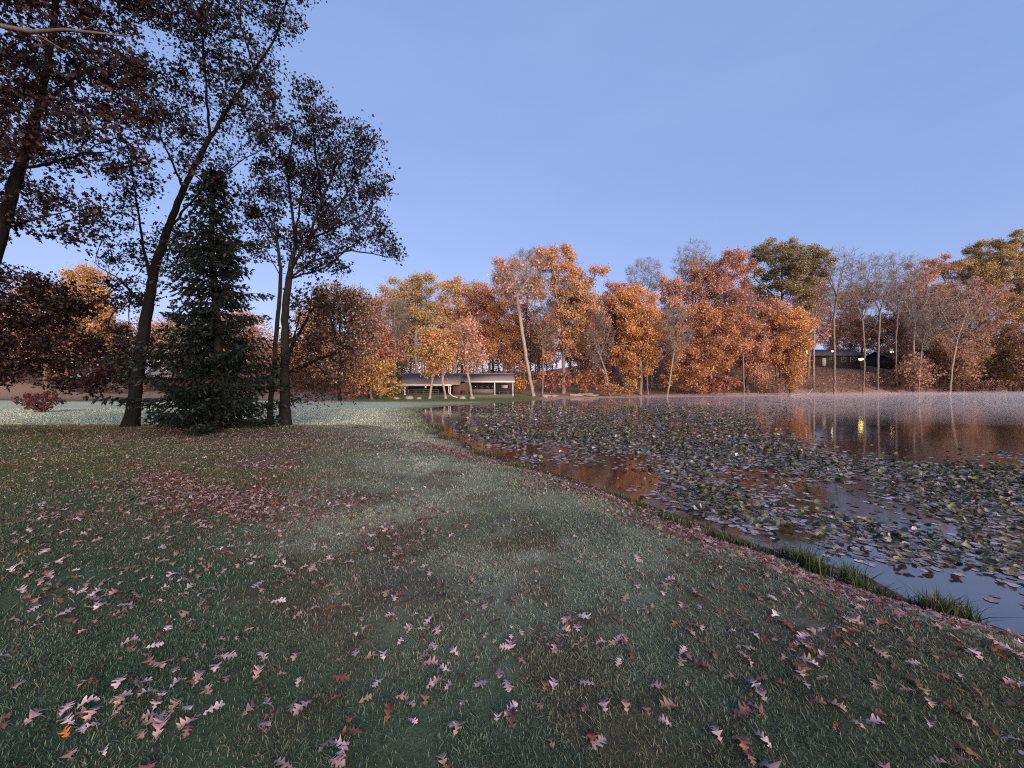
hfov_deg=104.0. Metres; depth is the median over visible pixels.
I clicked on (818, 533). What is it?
lily pad
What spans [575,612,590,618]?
oak leaf
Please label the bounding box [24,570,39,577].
oak leaf
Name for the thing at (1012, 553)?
lily pad
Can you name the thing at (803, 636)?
oak leaf
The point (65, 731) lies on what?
oak leaf
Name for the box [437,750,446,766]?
oak leaf
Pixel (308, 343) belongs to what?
oak tree
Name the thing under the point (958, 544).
lily pad
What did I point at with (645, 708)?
oak leaf
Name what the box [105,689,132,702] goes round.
oak leaf
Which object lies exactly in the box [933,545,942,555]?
lily pad
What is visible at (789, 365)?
broadleaf tree
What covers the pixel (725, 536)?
grass tuft
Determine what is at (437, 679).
oak leaf
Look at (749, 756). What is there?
oak leaf
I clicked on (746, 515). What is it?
lily pad
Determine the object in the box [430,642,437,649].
oak leaf
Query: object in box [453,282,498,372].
broadleaf tree
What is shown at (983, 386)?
shrub
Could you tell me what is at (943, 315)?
bare tree
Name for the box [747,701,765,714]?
oak leaf
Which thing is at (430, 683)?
oak leaf
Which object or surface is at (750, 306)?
bare tree
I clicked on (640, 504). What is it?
grass tuft
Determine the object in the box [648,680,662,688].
oak leaf
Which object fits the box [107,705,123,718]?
oak leaf
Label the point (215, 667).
oak leaf
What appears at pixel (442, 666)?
oak leaf
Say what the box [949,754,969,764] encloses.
oak leaf
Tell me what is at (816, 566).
grass tuft
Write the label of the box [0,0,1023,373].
sky
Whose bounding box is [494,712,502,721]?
oak leaf
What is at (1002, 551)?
lily pad
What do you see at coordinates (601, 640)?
oak leaf
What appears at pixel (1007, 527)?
lily pad
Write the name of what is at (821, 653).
oak leaf
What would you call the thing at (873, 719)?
oak leaf
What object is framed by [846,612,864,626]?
oak leaf
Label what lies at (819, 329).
broadleaf tree
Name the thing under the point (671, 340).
bare tree
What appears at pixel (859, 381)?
shrub
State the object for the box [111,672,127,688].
oak leaf
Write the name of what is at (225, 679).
oak leaf
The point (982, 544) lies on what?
lily pad
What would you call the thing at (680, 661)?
oak leaf
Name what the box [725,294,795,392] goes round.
broadleaf tree
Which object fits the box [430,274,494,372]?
broadleaf tree
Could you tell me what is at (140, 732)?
oak leaf
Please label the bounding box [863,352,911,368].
cabin
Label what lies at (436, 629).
oak leaf
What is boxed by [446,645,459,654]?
oak leaf
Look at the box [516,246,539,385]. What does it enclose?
bare tree
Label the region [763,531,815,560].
grass tuft
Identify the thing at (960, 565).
lily pad
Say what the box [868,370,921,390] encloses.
shrub
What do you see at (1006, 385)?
shrub
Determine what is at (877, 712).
oak leaf
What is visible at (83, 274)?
broadleaf tree
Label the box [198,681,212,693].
oak leaf
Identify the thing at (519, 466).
grass tuft
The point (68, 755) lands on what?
oak leaf
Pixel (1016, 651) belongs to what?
oak leaf
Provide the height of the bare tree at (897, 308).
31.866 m
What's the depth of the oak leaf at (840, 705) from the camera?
1.91 m
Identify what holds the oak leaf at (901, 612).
on the ground at (416, 748)
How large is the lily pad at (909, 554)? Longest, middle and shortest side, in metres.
0.136 x 0.119 x 0.104 m
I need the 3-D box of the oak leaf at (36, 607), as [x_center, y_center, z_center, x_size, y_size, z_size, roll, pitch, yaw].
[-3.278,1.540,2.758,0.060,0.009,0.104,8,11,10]
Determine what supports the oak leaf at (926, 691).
on the ground at (416, 748)
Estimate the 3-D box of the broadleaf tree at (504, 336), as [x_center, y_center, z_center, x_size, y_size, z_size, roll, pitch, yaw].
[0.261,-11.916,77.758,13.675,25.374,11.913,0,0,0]
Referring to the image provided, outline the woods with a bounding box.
[0,287,1023,393]
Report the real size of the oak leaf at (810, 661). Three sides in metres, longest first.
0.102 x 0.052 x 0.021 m
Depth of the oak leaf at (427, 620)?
2.60 m
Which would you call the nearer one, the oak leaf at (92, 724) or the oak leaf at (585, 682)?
the oak leaf at (92, 724)
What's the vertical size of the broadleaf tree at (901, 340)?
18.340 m
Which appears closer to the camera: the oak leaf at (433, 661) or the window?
the oak leaf at (433, 661)
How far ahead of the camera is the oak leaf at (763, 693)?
1.97 m
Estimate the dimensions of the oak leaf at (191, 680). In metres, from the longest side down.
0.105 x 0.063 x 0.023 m
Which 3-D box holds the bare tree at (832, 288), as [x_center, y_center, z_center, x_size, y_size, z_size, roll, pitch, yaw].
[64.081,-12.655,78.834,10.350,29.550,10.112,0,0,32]
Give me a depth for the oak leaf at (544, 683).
2.05 m
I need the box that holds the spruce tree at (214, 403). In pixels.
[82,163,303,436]
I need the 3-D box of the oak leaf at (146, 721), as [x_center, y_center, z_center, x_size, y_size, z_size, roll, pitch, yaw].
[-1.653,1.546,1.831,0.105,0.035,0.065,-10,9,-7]
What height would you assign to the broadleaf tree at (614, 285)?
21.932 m
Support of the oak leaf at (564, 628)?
on the ground at (416, 748)
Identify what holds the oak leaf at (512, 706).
on the ground at (416, 748)
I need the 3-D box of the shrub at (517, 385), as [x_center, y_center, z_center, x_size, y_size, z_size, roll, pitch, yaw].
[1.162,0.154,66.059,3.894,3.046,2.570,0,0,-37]
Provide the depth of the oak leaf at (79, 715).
1.86 m
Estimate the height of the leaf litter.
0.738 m
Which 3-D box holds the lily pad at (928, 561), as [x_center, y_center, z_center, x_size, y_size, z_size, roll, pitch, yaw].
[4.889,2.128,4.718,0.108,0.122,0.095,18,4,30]
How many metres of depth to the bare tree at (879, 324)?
87.80 m
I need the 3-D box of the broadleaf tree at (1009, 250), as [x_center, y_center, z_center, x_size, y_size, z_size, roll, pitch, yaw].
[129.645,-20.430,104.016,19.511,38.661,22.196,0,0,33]
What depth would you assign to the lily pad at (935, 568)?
4.67 m
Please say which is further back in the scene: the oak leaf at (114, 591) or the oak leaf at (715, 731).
the oak leaf at (114, 591)
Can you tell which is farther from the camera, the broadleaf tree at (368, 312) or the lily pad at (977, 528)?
the broadleaf tree at (368, 312)
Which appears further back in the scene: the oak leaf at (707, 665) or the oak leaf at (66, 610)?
the oak leaf at (66, 610)
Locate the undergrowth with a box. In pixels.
[0,351,992,395]
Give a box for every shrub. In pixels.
[11,390,66,412]
[330,381,368,398]
[375,377,405,397]
[514,376,528,393]
[532,370,576,392]
[568,366,611,392]
[595,382,626,395]
[622,379,639,396]
[658,367,716,393]
[703,373,743,395]
[738,374,787,393]
[763,377,798,395]
[805,373,844,392]
[837,372,883,390]
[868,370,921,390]
[908,371,978,392]
[952,378,1017,393]
[976,376,1023,393]
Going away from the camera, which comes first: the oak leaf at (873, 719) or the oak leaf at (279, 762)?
the oak leaf at (279, 762)
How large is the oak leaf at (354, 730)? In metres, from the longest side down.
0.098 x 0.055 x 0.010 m
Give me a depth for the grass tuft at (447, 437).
15.04 m
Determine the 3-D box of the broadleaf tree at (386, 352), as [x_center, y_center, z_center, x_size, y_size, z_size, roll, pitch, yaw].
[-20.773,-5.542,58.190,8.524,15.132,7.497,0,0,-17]
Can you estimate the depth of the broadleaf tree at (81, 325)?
62.67 m
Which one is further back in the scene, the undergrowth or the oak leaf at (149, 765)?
the undergrowth
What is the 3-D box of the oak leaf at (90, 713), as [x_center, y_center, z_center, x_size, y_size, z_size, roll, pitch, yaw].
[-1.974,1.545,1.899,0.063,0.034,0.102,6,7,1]
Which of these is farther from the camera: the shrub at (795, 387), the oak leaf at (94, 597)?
the shrub at (795, 387)
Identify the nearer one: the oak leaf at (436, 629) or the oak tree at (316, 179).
the oak leaf at (436, 629)
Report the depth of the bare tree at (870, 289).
83.87 m
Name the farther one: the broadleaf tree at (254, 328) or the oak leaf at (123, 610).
the broadleaf tree at (254, 328)
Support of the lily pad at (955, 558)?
on the water
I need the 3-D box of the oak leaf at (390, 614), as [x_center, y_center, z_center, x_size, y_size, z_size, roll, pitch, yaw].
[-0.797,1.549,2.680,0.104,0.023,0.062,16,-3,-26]
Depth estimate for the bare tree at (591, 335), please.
66.82 m
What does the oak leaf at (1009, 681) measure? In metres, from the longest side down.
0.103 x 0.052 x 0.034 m
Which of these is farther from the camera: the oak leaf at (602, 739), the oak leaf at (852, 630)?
the oak leaf at (852, 630)
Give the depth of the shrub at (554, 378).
69.25 m
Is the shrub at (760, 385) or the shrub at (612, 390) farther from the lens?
the shrub at (760, 385)
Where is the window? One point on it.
(852, 359)
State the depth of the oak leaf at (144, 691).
2.01 m
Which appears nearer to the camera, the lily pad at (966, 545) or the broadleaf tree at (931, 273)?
the lily pad at (966, 545)
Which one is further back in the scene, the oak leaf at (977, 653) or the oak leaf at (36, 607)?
the oak leaf at (36, 607)
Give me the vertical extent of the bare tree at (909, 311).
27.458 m
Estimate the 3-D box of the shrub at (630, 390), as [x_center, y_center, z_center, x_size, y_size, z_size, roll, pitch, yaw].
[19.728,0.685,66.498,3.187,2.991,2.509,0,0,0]
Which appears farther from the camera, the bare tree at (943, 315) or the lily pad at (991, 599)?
the bare tree at (943, 315)
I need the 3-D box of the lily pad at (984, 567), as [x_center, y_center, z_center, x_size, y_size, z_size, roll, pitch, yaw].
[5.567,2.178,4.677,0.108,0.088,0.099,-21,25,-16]
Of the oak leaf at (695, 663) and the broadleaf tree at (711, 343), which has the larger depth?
the broadleaf tree at (711, 343)
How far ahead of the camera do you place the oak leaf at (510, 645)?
2.37 m
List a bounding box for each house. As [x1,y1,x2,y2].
[70,366,181,393]
[787,350,863,368]
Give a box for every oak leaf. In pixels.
[2,647,21,654]
[12,680,25,688]
[16,584,27,592]
[21,707,47,725]
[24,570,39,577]
[27,605,40,611]
[38,548,49,554]
[53,607,74,618]
[56,712,75,724]
[56,725,71,737]
[59,701,74,717]
[59,745,77,760]
[66,713,87,720]
[70,706,93,716]
[73,720,89,732]
[77,678,90,688]
[77,695,99,708]
[81,722,101,733]
[82,701,104,721]
[88,595,102,599]
[90,588,105,596]
[93,602,108,609]
[100,744,108,754]
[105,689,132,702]
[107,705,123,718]
[109,588,125,595]
[109,607,128,617]
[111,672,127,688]
[113,694,129,706]
[114,634,140,646]
[117,601,138,606]
[117,715,134,726]
[132,729,146,739]
[136,687,159,699]
[139,715,161,726]
[139,758,157,767]
[140,653,154,664]
[140,709,162,720]
[141,641,163,648]
[150,699,161,709]
[151,660,165,667]
[151,711,172,741]
[155,710,167,718]
[167,698,182,712]
[169,677,185,688]
[176,715,199,729]
[182,705,193,709]
[182,719,193,737]
[184,676,196,685]
[193,670,204,686]
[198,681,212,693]
[199,700,224,714]
[208,661,221,671]
[217,650,236,660]
[222,673,232,682]
[238,700,255,715]
[250,580,263,587]
[250,679,263,685]
[252,664,265,681]
[254,697,272,710]
[254,720,271,726]
[257,651,267,660]
[272,597,285,602]
[274,757,294,767]
[286,699,297,713]
[290,649,302,660]
[293,697,312,715]
[318,736,334,751]
[326,754,345,767]
[328,735,348,746]
[331,672,349,682]
[332,726,353,737]
[335,737,349,759]
[343,714,354,721]
[346,725,366,734]
[358,651,378,660]
[371,678,382,687]
[379,649,387,661]
[384,701,395,723]
[385,611,395,616]
[393,691,408,699]
[404,623,419,630]
[406,699,415,707]
[407,717,417,723]
[418,650,429,659]
[420,656,437,665]
[421,691,429,704]
[423,616,431,625]
[426,676,444,688]
[426,678,439,687]
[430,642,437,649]
[431,623,440,634]
[437,663,451,670]
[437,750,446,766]
[443,680,452,690]
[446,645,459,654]
[447,719,458,727]
[453,721,465,737]
[474,679,489,687]
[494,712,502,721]
[495,668,504,677]
[499,643,513,651]
[502,679,513,691]
[503,700,517,716]
[504,706,517,727]
[505,639,516,650]
[540,679,549,691]
[549,677,558,689]
[551,642,558,652]
[561,624,570,633]
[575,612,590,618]
[579,680,598,686]
[587,732,598,747]
[589,734,606,749]
[596,636,606,643]
[597,697,609,714]
[612,637,623,643]
[615,657,621,666]
[621,698,629,713]
[633,552,643,562]
[638,704,651,718]
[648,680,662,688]
[659,695,679,709]
[659,713,671,726]
[677,656,686,665]
[679,646,686,653]
[682,651,692,660]
[684,620,699,627]
[689,658,710,669]
[695,661,710,669]
[707,725,723,743]
[722,672,736,679]
[727,734,748,740]
[731,700,753,718]
[734,730,749,751]
[741,745,755,764]
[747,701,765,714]
[748,679,762,691]
[755,729,772,749]
[756,685,766,701]
[786,652,810,675]
[790,652,814,665]
[793,667,805,675]
[796,631,809,639]
[798,696,826,704]
[799,657,819,666]
[802,642,813,648]
[817,649,830,658]
[824,698,846,711]
[839,614,855,622]
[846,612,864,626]
[846,626,864,634]
[855,604,864,609]
[863,713,889,726]
[869,672,882,689]
[870,644,889,657]
[873,708,889,717]
[896,608,907,614]
[898,670,922,689]
[905,658,919,664]
[915,685,931,695]
[924,696,937,707]
[928,622,945,629]
[929,755,960,767]
[943,707,962,717]
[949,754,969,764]
[951,740,978,760]
[963,644,986,659]
[993,640,1013,650]
[995,680,1012,687]
[999,735,1023,741]
[1002,698,1018,706]
[1003,676,1022,685]
[1004,650,1023,656]
[1008,636,1022,646]
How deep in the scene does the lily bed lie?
9.89 m
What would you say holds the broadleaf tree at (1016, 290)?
on the ground at (416, 748)
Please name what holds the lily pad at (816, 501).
on the water
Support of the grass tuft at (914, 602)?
on the ground at (416, 748)
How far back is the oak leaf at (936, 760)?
1.63 m
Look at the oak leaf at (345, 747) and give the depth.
1.69 m
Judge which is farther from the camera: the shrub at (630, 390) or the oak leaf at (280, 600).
the shrub at (630, 390)
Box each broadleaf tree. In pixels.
[0,327,55,373]
[2,279,120,391]
[44,261,122,369]
[93,316,133,364]
[126,319,205,375]
[220,309,266,390]
[291,279,394,400]
[291,302,347,389]
[341,352,403,399]
[346,294,399,397]
[374,288,417,384]
[376,271,448,372]
[402,324,458,398]
[417,326,463,398]
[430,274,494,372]
[446,312,491,396]
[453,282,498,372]
[480,255,546,374]
[525,242,613,393]
[580,294,618,387]
[586,279,650,388]
[603,283,667,394]
[646,274,689,384]
[661,298,766,394]
[683,246,775,387]
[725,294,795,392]
[742,235,839,386]
[758,306,821,394]
[786,271,836,377]
[820,315,888,354]
[841,321,920,360]
[865,275,936,349]
[876,307,974,374]
[892,275,1023,391]
[897,251,962,372]
[919,253,1015,329]
[949,229,1023,378]
[950,319,1023,392]
[990,261,1023,350]
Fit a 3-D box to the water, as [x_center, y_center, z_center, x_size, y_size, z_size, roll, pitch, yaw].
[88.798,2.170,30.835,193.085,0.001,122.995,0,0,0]
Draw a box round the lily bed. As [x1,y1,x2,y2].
[443,397,1023,608]
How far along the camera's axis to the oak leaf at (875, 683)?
2.04 m
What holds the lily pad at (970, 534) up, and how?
on the water
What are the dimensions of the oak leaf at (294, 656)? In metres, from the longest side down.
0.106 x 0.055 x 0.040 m
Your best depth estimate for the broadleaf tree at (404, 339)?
79.01 m
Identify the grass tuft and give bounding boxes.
[428,423,443,428]
[436,434,461,441]
[470,448,496,456]
[510,461,534,469]
[596,487,632,499]
[626,496,652,510]
[653,505,695,527]
[700,521,745,544]
[730,533,772,553]
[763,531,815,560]
[782,533,887,595]
[837,566,904,601]
[880,572,1017,624]
[893,585,956,611]
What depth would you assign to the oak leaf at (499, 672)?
2.13 m
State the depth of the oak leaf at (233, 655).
2.29 m
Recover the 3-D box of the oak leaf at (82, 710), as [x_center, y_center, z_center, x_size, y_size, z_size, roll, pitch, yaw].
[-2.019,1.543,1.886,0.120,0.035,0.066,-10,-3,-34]
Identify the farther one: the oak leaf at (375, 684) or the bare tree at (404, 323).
the bare tree at (404, 323)
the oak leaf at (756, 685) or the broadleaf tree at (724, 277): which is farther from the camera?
the broadleaf tree at (724, 277)
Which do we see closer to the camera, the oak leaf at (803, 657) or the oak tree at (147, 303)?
the oak leaf at (803, 657)
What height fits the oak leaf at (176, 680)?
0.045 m
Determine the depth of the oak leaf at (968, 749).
1.69 m
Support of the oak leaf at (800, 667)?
on the ground at (416, 748)
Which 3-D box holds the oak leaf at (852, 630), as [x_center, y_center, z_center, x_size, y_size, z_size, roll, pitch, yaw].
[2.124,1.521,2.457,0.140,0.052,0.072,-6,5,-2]
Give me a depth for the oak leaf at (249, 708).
1.91 m
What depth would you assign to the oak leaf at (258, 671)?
2.16 m
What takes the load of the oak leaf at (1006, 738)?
on the ground at (416, 748)
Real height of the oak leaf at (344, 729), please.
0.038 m
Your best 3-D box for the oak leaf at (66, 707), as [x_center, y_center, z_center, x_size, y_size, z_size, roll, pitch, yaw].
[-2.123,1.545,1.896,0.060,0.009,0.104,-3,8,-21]
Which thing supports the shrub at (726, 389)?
on the ground at (416, 748)
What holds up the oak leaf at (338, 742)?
on the ground at (416, 748)
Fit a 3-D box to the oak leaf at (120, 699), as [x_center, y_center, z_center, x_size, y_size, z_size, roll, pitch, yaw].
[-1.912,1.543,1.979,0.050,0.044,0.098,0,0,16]
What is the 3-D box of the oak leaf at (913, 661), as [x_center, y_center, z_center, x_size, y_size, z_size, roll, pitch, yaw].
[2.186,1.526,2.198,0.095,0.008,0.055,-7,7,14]
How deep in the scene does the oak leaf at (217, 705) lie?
1.92 m
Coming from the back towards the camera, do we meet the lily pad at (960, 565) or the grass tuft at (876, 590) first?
the lily pad at (960, 565)
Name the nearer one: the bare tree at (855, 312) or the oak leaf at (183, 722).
the oak leaf at (183, 722)
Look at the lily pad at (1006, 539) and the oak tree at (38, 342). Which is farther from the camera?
the oak tree at (38, 342)
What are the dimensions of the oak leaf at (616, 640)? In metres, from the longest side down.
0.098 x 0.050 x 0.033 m
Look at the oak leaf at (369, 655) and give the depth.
2.30 m
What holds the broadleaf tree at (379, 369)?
on the ground at (416, 748)
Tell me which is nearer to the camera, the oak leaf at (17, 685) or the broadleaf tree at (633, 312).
the oak leaf at (17, 685)
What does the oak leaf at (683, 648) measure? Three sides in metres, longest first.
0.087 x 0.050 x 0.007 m
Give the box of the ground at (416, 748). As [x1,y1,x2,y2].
[0,356,1023,767]
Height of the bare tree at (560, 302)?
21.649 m
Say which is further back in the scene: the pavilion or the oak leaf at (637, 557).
the pavilion
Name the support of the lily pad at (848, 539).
on the water
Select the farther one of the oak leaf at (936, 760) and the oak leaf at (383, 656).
the oak leaf at (383, 656)
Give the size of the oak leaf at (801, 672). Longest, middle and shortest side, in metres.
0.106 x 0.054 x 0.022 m
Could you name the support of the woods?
on the ground at (416, 748)
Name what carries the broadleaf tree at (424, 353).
on the ground at (416, 748)
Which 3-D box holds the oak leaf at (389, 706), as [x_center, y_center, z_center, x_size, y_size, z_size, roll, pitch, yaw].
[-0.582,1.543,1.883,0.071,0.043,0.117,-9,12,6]
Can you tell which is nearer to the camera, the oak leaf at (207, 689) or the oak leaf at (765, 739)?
the oak leaf at (765, 739)
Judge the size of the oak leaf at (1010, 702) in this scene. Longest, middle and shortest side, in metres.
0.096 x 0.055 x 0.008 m
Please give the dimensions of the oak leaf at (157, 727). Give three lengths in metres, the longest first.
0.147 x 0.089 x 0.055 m
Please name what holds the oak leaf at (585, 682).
on the ground at (416, 748)
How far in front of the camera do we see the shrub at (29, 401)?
28.67 m
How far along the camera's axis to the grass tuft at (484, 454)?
11.51 m
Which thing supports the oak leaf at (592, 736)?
on the ground at (416, 748)
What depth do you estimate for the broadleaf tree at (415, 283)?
76.13 m
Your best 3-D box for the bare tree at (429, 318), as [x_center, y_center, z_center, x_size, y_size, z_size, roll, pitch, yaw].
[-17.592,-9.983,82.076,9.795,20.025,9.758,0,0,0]
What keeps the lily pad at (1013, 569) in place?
on the water
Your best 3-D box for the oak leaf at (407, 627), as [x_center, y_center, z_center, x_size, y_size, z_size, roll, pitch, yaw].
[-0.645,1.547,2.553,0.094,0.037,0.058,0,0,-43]
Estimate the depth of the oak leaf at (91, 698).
1.95 m
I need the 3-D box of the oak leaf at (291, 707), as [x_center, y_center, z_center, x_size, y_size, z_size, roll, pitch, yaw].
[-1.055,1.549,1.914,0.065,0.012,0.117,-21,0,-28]
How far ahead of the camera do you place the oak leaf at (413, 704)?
1.95 m
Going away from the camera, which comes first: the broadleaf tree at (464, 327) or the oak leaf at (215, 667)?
the oak leaf at (215, 667)
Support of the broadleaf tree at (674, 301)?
on the ground at (416, 748)
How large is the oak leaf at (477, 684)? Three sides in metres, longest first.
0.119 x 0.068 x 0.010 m
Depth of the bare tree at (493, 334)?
83.85 m
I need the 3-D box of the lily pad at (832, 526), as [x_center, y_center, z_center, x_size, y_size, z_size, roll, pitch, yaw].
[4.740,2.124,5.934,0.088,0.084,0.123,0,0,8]
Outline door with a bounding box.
[822,358,825,365]
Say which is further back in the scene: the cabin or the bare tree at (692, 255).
the cabin
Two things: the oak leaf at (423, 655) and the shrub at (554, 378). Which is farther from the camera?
the shrub at (554, 378)
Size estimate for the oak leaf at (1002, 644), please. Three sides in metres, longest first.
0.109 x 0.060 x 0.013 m
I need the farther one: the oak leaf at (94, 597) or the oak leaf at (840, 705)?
the oak leaf at (94, 597)
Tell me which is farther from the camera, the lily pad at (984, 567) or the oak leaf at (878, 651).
the lily pad at (984, 567)
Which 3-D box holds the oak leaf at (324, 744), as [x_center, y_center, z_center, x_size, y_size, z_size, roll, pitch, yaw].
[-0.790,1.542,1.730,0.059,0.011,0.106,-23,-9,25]
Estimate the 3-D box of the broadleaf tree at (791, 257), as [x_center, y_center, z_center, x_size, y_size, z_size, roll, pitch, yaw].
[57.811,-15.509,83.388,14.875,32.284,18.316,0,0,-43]
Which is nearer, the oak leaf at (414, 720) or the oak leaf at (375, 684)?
the oak leaf at (414, 720)
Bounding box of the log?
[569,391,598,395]
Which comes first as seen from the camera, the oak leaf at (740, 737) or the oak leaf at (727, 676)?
the oak leaf at (740, 737)
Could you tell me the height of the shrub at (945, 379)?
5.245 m
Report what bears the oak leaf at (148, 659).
on the ground at (416, 748)
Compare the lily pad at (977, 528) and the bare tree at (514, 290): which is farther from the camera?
the bare tree at (514, 290)
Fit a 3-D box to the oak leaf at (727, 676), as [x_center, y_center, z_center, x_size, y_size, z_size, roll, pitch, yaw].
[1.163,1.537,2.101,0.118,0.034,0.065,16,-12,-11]
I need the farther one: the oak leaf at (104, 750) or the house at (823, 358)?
the house at (823, 358)
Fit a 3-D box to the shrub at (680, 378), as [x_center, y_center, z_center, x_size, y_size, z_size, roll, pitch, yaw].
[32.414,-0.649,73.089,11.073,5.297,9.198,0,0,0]
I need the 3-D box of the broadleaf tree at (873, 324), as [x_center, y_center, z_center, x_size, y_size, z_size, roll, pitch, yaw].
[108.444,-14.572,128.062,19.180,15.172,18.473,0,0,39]
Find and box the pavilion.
[396,373,514,397]
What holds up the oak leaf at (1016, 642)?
on the ground at (416, 748)
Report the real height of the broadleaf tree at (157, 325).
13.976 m
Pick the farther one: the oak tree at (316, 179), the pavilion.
the pavilion
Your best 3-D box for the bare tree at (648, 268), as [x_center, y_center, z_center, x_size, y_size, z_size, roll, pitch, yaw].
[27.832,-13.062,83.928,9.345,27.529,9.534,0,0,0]
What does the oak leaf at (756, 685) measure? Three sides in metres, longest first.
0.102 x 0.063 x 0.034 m
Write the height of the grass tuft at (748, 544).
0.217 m
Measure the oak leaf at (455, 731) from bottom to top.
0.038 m
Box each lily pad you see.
[744,513,749,520]
[814,499,822,504]
[816,529,824,536]
[827,524,835,528]
[841,535,852,542]
[902,552,915,563]
[920,502,928,507]
[922,559,932,566]
[931,567,944,571]
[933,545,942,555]
[941,545,951,553]
[947,503,956,507]
[949,556,961,566]
[951,562,965,573]
[954,540,960,546]
[957,542,972,550]
[968,532,977,541]
[973,527,982,531]
[978,541,987,546]
[981,565,993,570]
[983,558,998,566]
[983,597,998,601]
[996,557,1005,562]
[998,549,1008,558]
[1000,536,1013,543]
[1002,554,1016,561]
[1005,582,1021,587]
[1006,526,1015,533]
[1007,567,1020,572]
[1009,551,1019,555]
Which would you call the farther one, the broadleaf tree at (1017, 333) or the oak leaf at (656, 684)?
the broadleaf tree at (1017, 333)
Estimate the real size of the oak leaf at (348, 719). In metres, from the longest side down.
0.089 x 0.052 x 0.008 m
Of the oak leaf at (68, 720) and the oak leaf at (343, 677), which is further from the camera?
the oak leaf at (343, 677)
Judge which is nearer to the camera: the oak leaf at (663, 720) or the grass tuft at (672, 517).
the oak leaf at (663, 720)
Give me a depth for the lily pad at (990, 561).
4.71 m
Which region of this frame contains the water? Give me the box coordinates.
[419,394,1023,634]
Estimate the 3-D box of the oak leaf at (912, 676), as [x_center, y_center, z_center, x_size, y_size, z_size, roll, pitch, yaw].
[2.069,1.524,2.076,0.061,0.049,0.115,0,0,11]
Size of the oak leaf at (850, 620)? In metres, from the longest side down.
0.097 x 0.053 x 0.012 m
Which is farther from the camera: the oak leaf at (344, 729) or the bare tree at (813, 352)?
the bare tree at (813, 352)
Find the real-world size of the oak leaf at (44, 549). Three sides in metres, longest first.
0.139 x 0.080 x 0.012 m
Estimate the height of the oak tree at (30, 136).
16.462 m
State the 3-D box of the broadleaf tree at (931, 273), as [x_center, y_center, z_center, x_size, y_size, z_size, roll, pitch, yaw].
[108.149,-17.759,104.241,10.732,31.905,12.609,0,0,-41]
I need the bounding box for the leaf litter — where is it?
[0,408,1023,767]
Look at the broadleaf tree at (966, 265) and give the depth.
103.00 m
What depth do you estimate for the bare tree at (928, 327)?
83.88 m
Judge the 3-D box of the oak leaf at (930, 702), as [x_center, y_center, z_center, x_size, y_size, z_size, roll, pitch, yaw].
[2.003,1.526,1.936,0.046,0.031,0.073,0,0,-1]
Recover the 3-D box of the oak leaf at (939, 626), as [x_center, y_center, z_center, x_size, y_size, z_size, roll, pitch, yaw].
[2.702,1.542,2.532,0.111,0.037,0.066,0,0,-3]
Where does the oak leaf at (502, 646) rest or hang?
on the ground at (416, 748)
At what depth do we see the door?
109.91 m
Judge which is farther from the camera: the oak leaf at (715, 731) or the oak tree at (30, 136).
the oak tree at (30, 136)
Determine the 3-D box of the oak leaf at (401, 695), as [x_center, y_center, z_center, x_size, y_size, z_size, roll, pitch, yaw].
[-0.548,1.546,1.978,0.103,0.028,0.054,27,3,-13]
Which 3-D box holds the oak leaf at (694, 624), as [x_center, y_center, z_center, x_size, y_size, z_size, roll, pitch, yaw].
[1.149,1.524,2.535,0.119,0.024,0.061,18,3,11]
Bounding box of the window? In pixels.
[850,357,855,361]
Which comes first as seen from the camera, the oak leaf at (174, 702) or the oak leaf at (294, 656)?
the oak leaf at (174, 702)
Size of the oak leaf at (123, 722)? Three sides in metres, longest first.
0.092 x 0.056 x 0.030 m
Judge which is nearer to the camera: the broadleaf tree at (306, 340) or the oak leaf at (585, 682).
the oak leaf at (585, 682)
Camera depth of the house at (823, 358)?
110.00 m
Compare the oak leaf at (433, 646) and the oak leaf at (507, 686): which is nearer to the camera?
the oak leaf at (507, 686)
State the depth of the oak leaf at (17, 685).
2.04 m
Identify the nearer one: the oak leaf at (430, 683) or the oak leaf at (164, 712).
the oak leaf at (164, 712)
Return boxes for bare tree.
[380,296,410,386]
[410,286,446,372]
[475,299,502,372]
[488,253,550,395]
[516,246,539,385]
[529,302,559,393]
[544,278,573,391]
[579,309,618,395]
[624,256,664,386]
[657,304,696,396]
[665,255,725,384]
[670,239,716,382]
[721,287,760,393]
[793,258,838,389]
[804,289,863,349]
[808,245,867,394]
[835,251,897,393]
[837,279,895,361]
[854,250,918,390]
[876,251,928,382]
[887,271,941,390]
[903,307,945,393]
[918,278,1002,394]
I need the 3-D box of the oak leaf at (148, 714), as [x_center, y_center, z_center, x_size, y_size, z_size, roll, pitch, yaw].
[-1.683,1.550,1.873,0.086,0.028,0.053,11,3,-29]
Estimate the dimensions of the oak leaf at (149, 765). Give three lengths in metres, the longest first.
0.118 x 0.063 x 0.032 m
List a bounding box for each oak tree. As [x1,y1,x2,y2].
[0,0,215,266]
[0,265,146,395]
[65,0,326,426]
[233,71,406,425]
[269,274,382,423]
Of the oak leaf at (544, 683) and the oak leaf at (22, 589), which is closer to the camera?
the oak leaf at (544, 683)

